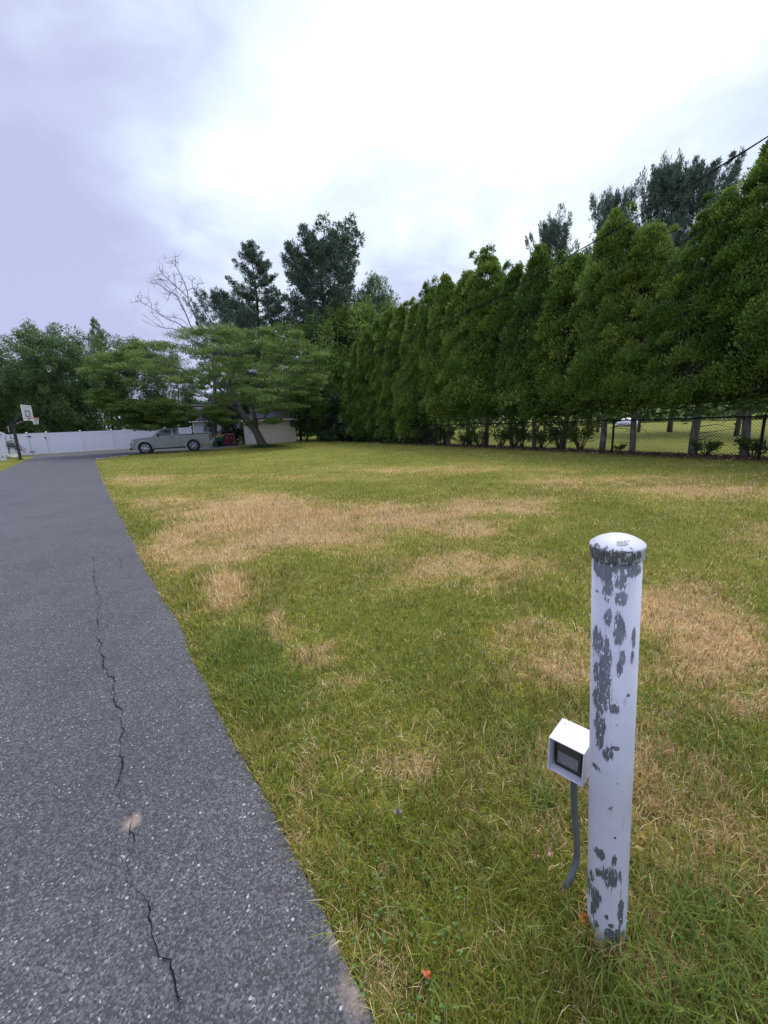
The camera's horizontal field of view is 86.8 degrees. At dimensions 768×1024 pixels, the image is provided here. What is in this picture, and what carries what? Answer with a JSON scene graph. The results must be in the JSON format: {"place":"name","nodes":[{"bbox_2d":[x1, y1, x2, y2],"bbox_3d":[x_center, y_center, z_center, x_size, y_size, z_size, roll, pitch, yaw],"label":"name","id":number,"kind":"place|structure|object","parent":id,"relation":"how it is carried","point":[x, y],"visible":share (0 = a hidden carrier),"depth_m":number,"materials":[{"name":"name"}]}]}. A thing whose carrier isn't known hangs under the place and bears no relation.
{"place":"outdoors","nodes":[
{"label":"outdoors","id":0,"kind":"place"},
{"bbox_2d":[0,444,374,1023],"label":"driveway","id":1,"kind":"structure","parent":0,"point":[215,877],"depth_m":1.60,"materials":[{"name":"asphalt"}]},
{"bbox_2d":[93,563,181,1021],"bbox_3d":[-2.139,0.932,3.090,0.095,0.001,5.267,-12,15,-36],"label":"crack","id":2,"kind":"object","parent":1,"relation":"on","point":[173,975],"visible":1,"depth_m":1.51,"materials":[{"name":"asphalt"}]},
{"bbox_2d":[129,428,212,453],"bbox_3d":[-16.043,-5.443,30.830,5.520,1.845,2.200,-8,14,-23],"label":"pickup truck","id":3,"kind":"object","parent":1,"relation":"on","point":[167,438],"visible":0.99,"depth_m":29.98,"materials":[{"name":"silver metal"}]},
{"bbox_2d":[214,434,223,446],"bbox_3d":[-14.295,-6.220,35.364,0.863,1.153,0.727,-7,13,-20],"label":"green planter","id":4,"kind":"object","parent":1,"relation":"on","point":[218,438],"visible":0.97,"depth_m":35.15,"materials":[{"name":"plastic"}]},
{"bbox_2d":[222,434,230,445],"bbox_3d":[-14.280,-6.541,36.944,0.622,1.100,0.801,-8,14,-25],"label":"trash bin","id":5,"kind":"object","parent":1,"relation":"on","point":[226,438],"visible":0.89,"depth_m":36.66,"materials":[{"name":"red plastic"}]},
{"bbox_2d":[229,434,235,445],"bbox_3d":[-13.973,-6.619,37.239,0.622,1.100,0.801,-6,13,-14],"label":"trash bin","id":6,"kind":"object","parent":1,"relation":"on","point":[232,439],"visible":0.74,"depth_m":36.99,"materials":[{"name":"red plastic"}]},
{"bbox_2d":[0,412,767,1023],"bbox_3d":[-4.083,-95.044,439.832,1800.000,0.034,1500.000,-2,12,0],"label":"lawn","id":7,"kind":"structure","parent":0,"point":[500,608],"depth_m":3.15,"materials":[{"name":"plant"}]},
{"bbox_2d":[0,432,5,460],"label":"garden shed","id":8,"kind":"structure","parent":7,"relation":"on","point":[2,452],"depth_m":28.63,"materials":[{"name":"white paint"}]},
{"bbox_2d":[0,381,15,432],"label":"broadleaf tree","id":9,"kind":"object","parent":7,"relation":"on","point":[4,414],"visible":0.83,"depth_m":42.14,"materials":[{"name":"green plant"}]},
{"bbox_2d":[7,455,16,458],"bbox_3d":[-28.381,-4.175,31.021,0.688,0.377,0.587,-2,12,0],"label":"garden stone","id":10,"kind":"object","parent":7,"relation":"on","point":[12,457],"visible":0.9,"depth_m":30.84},
{"bbox_2d":[5,437,24,453],"bbox_3d":[-30.453,-5.480,33.883,1.398,1.701,1.283,0,13,12],"label":"weeping plant","id":11,"kind":"object","parent":7,"relation":"on","point":[9,444],"visible":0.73,"depth_m":33.58,"materials":[{"name":"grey plant"}]},
{"bbox_2d":[1,432,31,454],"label":"vinyl fence","id":12,"kind":"object","parent":7,"relation":"on","point":[23,440],"visible":0.61,"depth_m":34.91,"materials":[{"name":"plastic"}]},
{"bbox_2d":[26,433,48,453],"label":"vinyl gate","id":13,"kind":"structure","parent":12,"relation":"attached to","point":[38,443],"depth_m":35.65,"materials":[{"name":"white plastic"}]},
{"bbox_2d":[0,349,36,433],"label":"broadleaf tree","id":14,"kind":"object","parent":7,"relation":"on","point":[11,388],"visible":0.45,"depth_m":42.23,"materials":[{"name":"green plant"}]},
{"bbox_2d":[7,405,38,459],"bbox_3d":[-25.407,-5.630,28.876,1.452,3.780,1.472,4,14,28],"label":"basketball hoop","id":15,"kind":"object","parent":7,"relation":"on","point":[13,425],"visible":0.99,"depth_m":28.69,"materials":[{"name":"metal"}]},
{"bbox_2d":[0,340,48,433],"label":"broadleaf tree","id":16,"kind":"object","parent":7,"relation":"on","point":[8,350],"visible":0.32,"depth_m":43.38,"materials":[{"name":"green plant"}]},
{"bbox_2d":[1,361,56,432],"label":"broadleaf tree","id":17,"kind":"object","parent":7,"relation":"on","point":[26,403],"visible":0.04,"depth_m":51.59,"materials":[{"name":"green plant"}]},
{"bbox_2d":[0,318,89,449],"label":"broadleaf tree","id":18,"kind":"object","parent":7,"relation":"on","point":[29,344],"visible":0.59,"depth_m":41.51,"materials":[{"name":"green plant"}]},
{"bbox_2d":[31,354,101,416],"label":"broadleaf tree","id":19,"kind":"object","parent":7,"relation":"on","point":[66,380],"visible":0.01,"depth_m":54.66,"materials":[{"name":"green plant"}]},
{"bbox_2d":[13,322,122,432],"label":"broadleaf tree","id":20,"kind":"object","parent":7,"relation":"on","point":[82,424],"visible":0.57,"depth_m":42.98,"materials":[{"name":"green plant"}]},
{"bbox_2d":[83,316,124,429],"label":"conifer tree","id":21,"kind":"object","parent":7,"relation":"on","point":[94,322],"visible":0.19,"depth_m":49.13,"materials":[{"name":"green plant"}]},
{"bbox_2d":[57,330,155,429],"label":"broadleaf tree","id":22,"kind":"object","parent":7,"relation":"on","point":[95,338],"visible":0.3,"depth_m":45.78,"materials":[{"name":"green plant"}]},
{"bbox_2d":[45,426,191,453],"bbox_3d":[-25.007,-7.076,39.398,11.992,1.990,0.170,-11,15,-35],"label":"vinyl fence","id":23,"kind":"object","parent":7,"relation":"on","point":[67,442],"visible":0.63,"depth_m":37.95,"materials":[{"name":"plastic"}]},
{"bbox_2d":[26,444,211,455],"bbox_3d":[-24.726,-6.002,39.044,17.037,0.014,1.086,-11,15,-35],"label":"soil bed","id":24,"kind":"object","parent":7,"relation":"on","point":[97,451],"visible":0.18,"depth_m":37.34,"materials":[{"name":"soil"}]},
{"bbox_2d":[104,337,184,429],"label":"broadleaf tree","id":25,"kind":"object","parent":7,"relation":"on","point":[151,379],"visible":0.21,"depth_m":50.15,"materials":[{"name":"green plant"}]},
{"bbox_2d":[131,254,220,446],"bbox_3d":[-17.929,-13.857,35.734,7.314,16.262,3.325,-2,12,0],"label":"dead tree","id":26,"kind":"object","parent":7,"relation":"on","point":[214,402],"visible":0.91,"depth_m":34.85,"materials":[{"name":"grey wood"}]},
{"bbox_2d":[139,354,212,431],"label":"broadleaf tree","id":27,"kind":"object","parent":7,"relation":"on","point":[189,399],"visible":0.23,"depth_m":55.96,"materials":[{"name":"green plant"}]},
{"bbox_2d":[72,321,330,446],"bbox_3d":[-13.599,-9.362,30.799,19.659,10.000,12.089,-2,12,0],"label":"leaning tree","id":28,"kind":"object","parent":7,"relation":"on","point":[146,413],"visible":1,"depth_m":29.29,"materials":[{"name":"green plant"}]},
{"bbox_2d":[197,395,237,445],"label":"vine covered tree","id":29,"kind":"object","parent":7,"relation":"on","point":[209,426],"visible":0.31,"depth_m":37.66,"materials":[{"name":"green plant"}]},
{"bbox_2d":[182,286,258,406],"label":"pine tree","id":30,"kind":"object","parent":7,"relation":"on","point":[224,295],"visible":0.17,"depth_m":48.56,"materials":[{"name":"green plant"}]},
{"bbox_2d":[189,404,255,439],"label":"neighbour house","id":31,"kind":"structure","parent":7,"relation":"on","point":[198,426],"depth_m":49.03,"materials":[{"name":"grey"}]},
{"bbox_2d":[220,391,250,444],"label":"vine covered tree","id":32,"kind":"object","parent":7,"relation":"on","point":[238,431],"visible":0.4,"depth_m":38.64,"materials":[{"name":"green plant"}]},
{"bbox_2d":[191,238,290,402],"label":"pine tree","id":33,"kind":"object","parent":7,"relation":"on","point":[245,318],"visible":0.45,"depth_m":44.37,"materials":[{"name":"green plant"}]},
{"bbox_2d":[226,351,286,417],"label":"leafy tree","id":34,"kind":"object","parent":7,"relation":"on","point":[250,363],"visible":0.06,"depth_m":43.28,"materials":[{"name":"green plant"}]},
{"bbox_2d":[231,443,296,448],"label":"weeds","id":35,"kind":"object","parent":7,"relation":"on","point":[266,446],"visible":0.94,"depth_m":31.35,"materials":[{"name":"green plant"}]},
{"bbox_2d":[236,409,296,444],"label":"storage shed","id":36,"kind":"structure","parent":7,"relation":"on","point":[280,432],"depth_m":39.82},
{"bbox_2d":[244,422,254,443],"bbox_3d":[-12.815,-7.524,38.750,0.770,2.100,0.080,-9,14,-26],"label":"door","id":37,"kind":"structure","parent":36,"relation":"in","point":[249,435],"depth_m":38.78,"materials":[{"name":"white paint"}]},
{"bbox_2d":[257,319,342,440],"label":"leafy tree","id":38,"kind":"object","parent":7,"relation":"on","point":[276,351],"visible":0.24,"depth_m":39.73,"materials":[{"name":"green plant"}]},
{"bbox_2d":[289,372,316,440],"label":"vine covered tree","id":39,"kind":"object","parent":7,"relation":"on","point":[300,427],"visible":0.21,"depth_m":40.16,"materials":[{"name":"green plant"}]},
{"bbox_2d":[290,357,345,438],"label":"leafy tree","id":40,"kind":"object","parent":7,"relation":"on","point":[319,410],"visible":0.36,"depth_m":38.20,"materials":[{"name":"green plant"}]},
{"bbox_2d":[299,372,337,440],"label":"vine covered tree","id":41,"kind":"object","parent":7,"relation":"on","point":[308,412],"visible":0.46,"depth_m":38.53,"materials":[{"name":"green plant"}]},
{"bbox_2d":[268,211,385,423],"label":"pine tree","id":42,"kind":"object","parent":7,"relation":"on","point":[325,256],"visible":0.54,"depth_m":40.85,"materials":[{"name":"green plant"}]},
{"bbox_2d":[289,297,372,425],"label":"leafy tree","id":43,"kind":"object","parent":7,"relation":"on","point":[325,321],"visible":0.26,"depth_m":39.32,"materials":[{"name":"green plant"}]},
{"bbox_2d":[319,425,342,441],"bbox_3d":[-4.646,-7.139,37.135,2.394,1.628,2.477,-8,13,-22],"label":"bush","id":44,"kind":"object","parent":7,"relation":"on","point":[336,437],"visible":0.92,"depth_m":36.93,"materials":[{"name":"green plant"}]},
{"bbox_2d":[320,393,347,440],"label":"vine covered tree","id":45,"kind":"object","parent":7,"relation":"on","point":[338,398],"visible":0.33,"depth_m":37.07,"materials":[{"name":"green plant"}]},
{"bbox_2d":[335,360,354,437],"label":"arborvitae","id":46,"kind":"object","parent":7,"relation":"on","point":[345,376],"visible":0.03,"depth_m":36.12,"materials":[{"name":"green plant"}]},
{"bbox_2d":[338,418,358,441],"bbox_3d":[-2.739,-7.125,35.630,3.303,2.170,3.192,2,13,20],"label":"bush","id":47,"kind":"object","parent":7,"relation":"on","point":[346,436],"visible":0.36,"depth_m":35.05,"materials":[{"name":"green plant"}]},
{"bbox_2d":[338,339,369,440],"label":"arborvitae","id":48,"kind":"object","parent":7,"relation":"on","point":[353,358],"visible":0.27,"depth_m":34.42,"materials":[{"name":"green plant"}]},
{"bbox_2d":[317,299,400,394],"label":"leafy tree","id":49,"kind":"object","parent":7,"relation":"on","point":[370,315],"visible":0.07,"depth_m":40.85,"materials":[{"name":"green plant"}]},
{"bbox_2d":[345,323,375,441],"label":"arborvitae","id":50,"kind":"object","parent":7,"relation":"on","point":[364,335],"visible":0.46,"depth_m":32.69,"materials":[{"name":"green plant"}]},
{"bbox_2d":[337,270,400,341],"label":"broadleaf tree","id":51,"kind":"object","parent":7,"relation":"on","point":[371,294],"visible":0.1,"depth_m":44.34,"materials":[{"name":"green plant"}]},
{"bbox_2d":[356,312,385,441],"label":"arborvitae","id":52,"kind":"object","parent":7,"relation":"on","point":[374,329],"visible":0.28,"depth_m":31.35,"materials":[{"name":"green plant"}]},
{"bbox_2d":[367,425,389,441],"bbox_3d":[-0.047,-6.337,32.233,2.660,1.809,2.753,-3,12,-1],"label":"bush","id":53,"kind":"object","parent":7,"relation":"on","point":[376,436],"visible":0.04,"depth_m":32.09,"materials":[{"name":"green plant"}]},
{"bbox_2d":[0,372,767,446],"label":"woods","id":54,"kind":"object","parent":7,"relation":"on","point":[732,412],"visible":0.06,"depth_m":55.42,"materials":[{"name":"green plant"}]},
{"bbox_2d":[364,304,404,442],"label":"arborvitae","id":55,"kind":"object","parent":7,"relation":"on","point":[380,339],"visible":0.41,"depth_m":29.35,"materials":[{"name":"green plant"}]},
{"bbox_2d":[393,806,401,814],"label":"dry leaf","id":56,"kind":"object","parent":7,"relation":"on","point":[398,810],"visible":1,"depth_m":1.56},
{"bbox_2d":[386,424,409,441],"bbox_3d":[1.266,-5.736,29.604,2.394,1.628,2.477,-9,14,-28],"label":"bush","id":57,"kind":"object","parent":7,"relation":"on","point":[394,436],"visible":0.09,"depth_m":29.27,"materials":[{"name":"green plant"}]},
{"bbox_2d":[375,300,437,443],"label":"arborvitae","id":58,"kind":"object","parent":7,"relation":"on","point":[401,314],"visible":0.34,"depth_m":27.95,"materials":[{"name":"green plant"}]},
{"bbox_2d":[404,428,432,442],"bbox_3d":[2.572,-5.325,27.837,2.128,1.447,2.202,-14,17,-43],"label":"bush","id":59,"kind":"object","parent":7,"relation":"on","point":[417,439],"visible":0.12,"depth_m":27.67,"materials":[{"name":"green plant"}]},
{"bbox_2d":[391,296,446,442],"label":"arborvitae","id":60,"kind":"object","parent":7,"relation":"on","point":[401,424],"visible":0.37,"depth_m":26.60,"materials":[{"name":"green plant"}]},
{"bbox_2d":[392,278,457,441],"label":"arborvitae","id":61,"kind":"object","parent":7,"relation":"on","point":[422,320],"visible":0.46,"depth_m":25.15,"materials":[{"name":"green plant"}]},
{"bbox_2d":[422,966,431,979],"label":"dry leaf","id":62,"kind":"object","parent":7,"relation":"on","point":[427,974],"visible":1,"depth_m":1.10,"materials":[{"name":"plant"}]},
{"bbox_2d":[417,426,439,443],"bbox_3d":[3.201,-4.939,26.313,1.927,1.266,1.862,4,14,29],"label":"bush","id":63,"kind":"object","parent":7,"relation":"on","point":[429,438],"visible":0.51,"depth_m":26.09,"materials":[{"name":"green plant"}]},
{"bbox_2d":[417,272,465,443],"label":"arborvitae","id":64,"kind":"object","parent":7,"relation":"on","point":[445,290],"visible":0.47,"depth_m":23.30,"materials":[{"name":"green plant"}]},
{"bbox_2d":[434,427,456,443],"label":"hedge shoots","id":65,"kind":"object","parent":7,"relation":"on","point":[446,435],"visible":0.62,"depth_m":25.10,"materials":[{"name":"green plant"}]},
{"bbox_2d":[436,426,455,442],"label":"hedge shoots","id":66,"kind":"object","parent":7,"relation":"on","point":[453,427],"visible":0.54,"depth_m":25.06,"materials":[{"name":"green plant"}]},
{"bbox_2d":[133,462,763,1023],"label":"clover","id":67,"kind":"object","parent":7,"relation":"on","point":[363,994],"depth_m":1.34,"materials":[{"name":"plant"}]},
{"bbox_2d":[425,268,494,444],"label":"arborvitae","id":68,"kind":"object","parent":7,"relation":"on","point":[457,299],"visible":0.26,"depth_m":22.06,"materials":[{"name":"green plant"}]},
{"bbox_2d":[451,435,472,444],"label":"hedge shoots","id":69,"kind":"object","parent":7,"relation":"on","point":[463,441],"visible":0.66,"depth_m":23.68,"materials":[{"name":"green plant"}]},
{"bbox_2d":[457,425,481,444],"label":"hedge shoots","id":70,"kind":"object","parent":7,"relation":"on","point":[471,430],"visible":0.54,"depth_m":23.24,"materials":[{"name":"green plant"}]},
{"bbox_2d":[440,244,516,444],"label":"arborvitae","id":71,"kind":"object","parent":7,"relation":"on","point":[480,289],"visible":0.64,"depth_m":20.36,"materials":[{"name":"green plant"}]},
{"bbox_2d":[370,136,767,354],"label":"power cable","id":72,"kind":"object","parent":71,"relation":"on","point":[607,233],"visible":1,"depth_m":13.03,"materials":[{"name":"black plastic"}]},
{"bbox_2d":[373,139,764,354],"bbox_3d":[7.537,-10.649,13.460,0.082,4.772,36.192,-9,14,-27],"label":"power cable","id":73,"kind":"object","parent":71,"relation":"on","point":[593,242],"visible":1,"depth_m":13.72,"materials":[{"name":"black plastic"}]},
{"bbox_2d":[467,428,490,445],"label":"hedge shoots","id":74,"kind":"object","parent":7,"relation":"on","point":[477,440],"visible":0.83,"depth_m":21.89,"materials":[{"name":"green plant"}]},
{"bbox_2d":[490,428,510,446],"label":"hedge shoots","id":75,"kind":"object","parent":7,"relation":"on","point":[500,439],"visible":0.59,"depth_m":21.17,"materials":[{"name":"green plant"}]},
{"bbox_2d":[471,259,540,446],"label":"arborvitae","id":76,"kind":"object","parent":7,"relation":"on","point":[514,275],"visible":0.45,"depth_m":19.55,"materials":[{"name":"green plant"}]},
{"bbox_2d":[501,421,529,446],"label":"hedge shoots","id":77,"kind":"object","parent":7,"relation":"on","point":[507,435],"visible":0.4,"depth_m":20.34,"materials":[{"name":"green plant"}]},
{"bbox_2d":[506,426,531,447],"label":"hedge shoots","id":78,"kind":"object","parent":7,"relation":"on","point":[517,436],"visible":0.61,"depth_m":19.96,"materials":[{"name":"green plant"}]},
{"bbox_2d":[488,241,563,447],"bbox_3d":[6.818,-7.385,18.632,3.944,9.050,3.962,1,13,14],"label":"arborvitae","id":79,"kind":"object","parent":7,"relation":"on","point":[537,285],"visible":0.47,"depth_m":18.00,"materials":[{"name":"green plant"}]},
{"bbox_2d":[524,428,558,447],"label":"hedge shoots","id":80,"kind":"object","parent":7,"relation":"on","point":[538,436],"visible":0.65,"depth_m":18.65,"materials":[{"name":"green plant"}]},
{"bbox_2d":[546,843,554,857],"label":"dry leaf","id":81,"kind":"object","parent":7,"relation":"on","point":[549,852],"visible":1,"depth_m":1.39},
{"bbox_2d":[524,202,579,431],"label":"pine tree","id":82,"kind":"object","parent":7,"relation":"on","point":[552,236],"visible":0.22,"depth_m":31.48,"materials":[{"name":"green plant"}]},
{"bbox_2d":[496,247,616,448],"bbox_3d":[7.830,-6.747,17.361,4.548,8.255,5.200,-11,15,-35],"label":"arborvitae","id":83,"kind":"object","parent":7,"relation":"on","point":[567,271],"visible":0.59,"depth_m":16.58,"materials":[{"name":"green plant"}]},
{"bbox_2d":[368,198,767,381],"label":"power cable","id":84,"kind":"object","parent":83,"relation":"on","point":[621,271],"visible":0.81,"depth_m":13.27,"materials":[{"name":"black plastic"}]},
{"bbox_2d":[541,417,579,448],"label":"hedge shoots","id":85,"kind":"object","parent":7,"relation":"on","point":[551,433],"visible":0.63,"depth_m":17.97,"materials":[{"name":"green plant"}]},
{"bbox_2d":[356,414,767,460],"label":"chain link fence","id":86,"kind":"object","parent":7,"relation":"on","point":[762,429],"visible":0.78,"depth_m":14.97,"materials":[{"name":"grey metal"}]},
{"bbox_2d":[368,441,767,461],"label":"leaf litter","id":87,"kind":"object","parent":7,"relation":"on","point":[709,457],"visible":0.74,"depth_m":15.22,"materials":[{"name":"plant"}]},
{"bbox_2d":[562,418,597,449],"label":"hedge shoots","id":88,"kind":"object","parent":7,"relation":"on","point":[576,435],"visible":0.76,"depth_m":17.11,"materials":[{"name":"green plant"}]},
{"bbox_2d":[580,913,590,928],"bbox_3d":[0.598,1.210,1.205,0.031,0.042,0.024,5,14,30],"label":"dry leaf","id":89,"kind":"object","parent":7,"relation":"on","point":[583,919],"visible":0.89,"depth_m":1.21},
{"bbox_2d":[547,532,646,951],"bbox_3d":[0.563,0.656,1.115,0.250,1.271,0.192,14,21,52],"label":"sensor post","id":90,"kind":"object","parent":7,"relation":"on","point":[599,753],"visible":0.95,"depth_m":1.02,"materials":[{"name":"paint"}]},
{"bbox_2d":[537,201,666,449],"bbox_3d":[8.559,-6.676,15.540,4.583,8.850,4.631,-13,16,-41],"label":"arborvitae","id":91,"kind":"object","parent":7,"relation":"on","point":[613,248],"visible":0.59,"depth_m":14.59,"materials":[{"name":"green plant"}]},
{"bbox_2d":[583,183,637,431],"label":"pine tree","id":92,"kind":"object","parent":7,"relation":"on","point":[609,202],"visible":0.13,"depth_m":29.27,"materials":[{"name":"green plant"}]},
{"bbox_2d":[613,443,627,450],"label":"hedge shoots","id":93,"kind":"object","parent":7,"relation":"on","point":[621,446],"visible":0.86,"depth_m":15.74,"materials":[{"name":"green plant"}]},
{"bbox_2d":[615,418,637,426],"bbox_3d":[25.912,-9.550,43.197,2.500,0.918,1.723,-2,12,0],"label":"car","id":94,"kind":"object","parent":7,"relation":"on","point":[628,423],"visible":0.4,"depth_m":42.66,"materials":[{"name":"white paint"}]},
{"bbox_2d":[573,218,686,451],"bbox_3d":[9.314,-6.015,14.466,4.112,7.944,3.997,-2,12,3],"label":"arborvitae","id":95,"kind":"object","parent":7,"relation":"on","point":[648,241],"visible":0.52,"depth_m":13.79,"materials":[{"name":"green plant"}]},
{"bbox_2d":[625,148,704,431],"bbox_3d":[18.658,-14.579,28.702,5.684,17.779,4.350,6,15,34],"label":"pine tree","id":96,"kind":"object","parent":7,"relation":"on","point":[659,188],"visible":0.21,"depth_m":26.58,"materials":[{"name":"green plant"}]},
{"bbox_2d":[666,234,709,431],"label":"pine tree","id":97,"kind":"object","parent":7,"relation":"on","point":[669,429],"visible":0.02,"depth_m":26.78,"materials":[{"name":"green plant"}]},
{"bbox_2d":[620,184,767,454],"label":"arborvitae","id":98,"kind":"object","parent":7,"relation":"on","point":[678,393],"visible":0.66,"depth_m":12.24,"materials":[{"name":"green plant"}]},
{"bbox_2d":[646,146,748,430],"bbox_3d":[21.159,-14.785,28.730,7.674,17.913,5.890,3,13,22],"label":"pine tree","id":99,"kind":"object","parent":7,"relation":"on","point":[708,183],"visible":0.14,"depth_m":26.37,"materials":[{"name":"green plant"}]},
{"bbox_2d":[690,439,722,454],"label":"hedge shoots","id":100,"kind":"object","parent":7,"relation":"on","point":[707,446],"visible":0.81,"depth_m":13.19,"materials":[{"name":"green plant"}]},
{"bbox_2d":[658,138,767,455],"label":"arborvitae","id":101,"kind":"object","parent":7,"relation":"on","point":[754,185],"visible":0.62,"depth_m":11.13,"materials":[{"name":"green plant"}]},
{"bbox_2d":[733,196,745,435],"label":"pine tree","id":102,"kind":"object","parent":7,"relation":"on","point":[738,426],"depth_m":21.63,"materials":[{"name":"brown plant"}]},
{"bbox_2d":[720,220,767,406],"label":"arborvitae","id":103,"kind":"object","parent":7,"relation":"on","point":[754,349],"visible":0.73,"depth_m":10.52,"materials":[{"name":"green plant"}]},
{"bbox_2d":[731,434,767,456],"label":"hedge shoots","id":104,"kind":"object","parent":7,"relation":"on","point":[753,446],"visible":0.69,"depth_m":12.16,"materials":[{"name":"green plant"}]},
{"bbox_2d":[0,0,767,429],"label":"sky","id":105,"kind":"structure","parent":0,"point":[134,134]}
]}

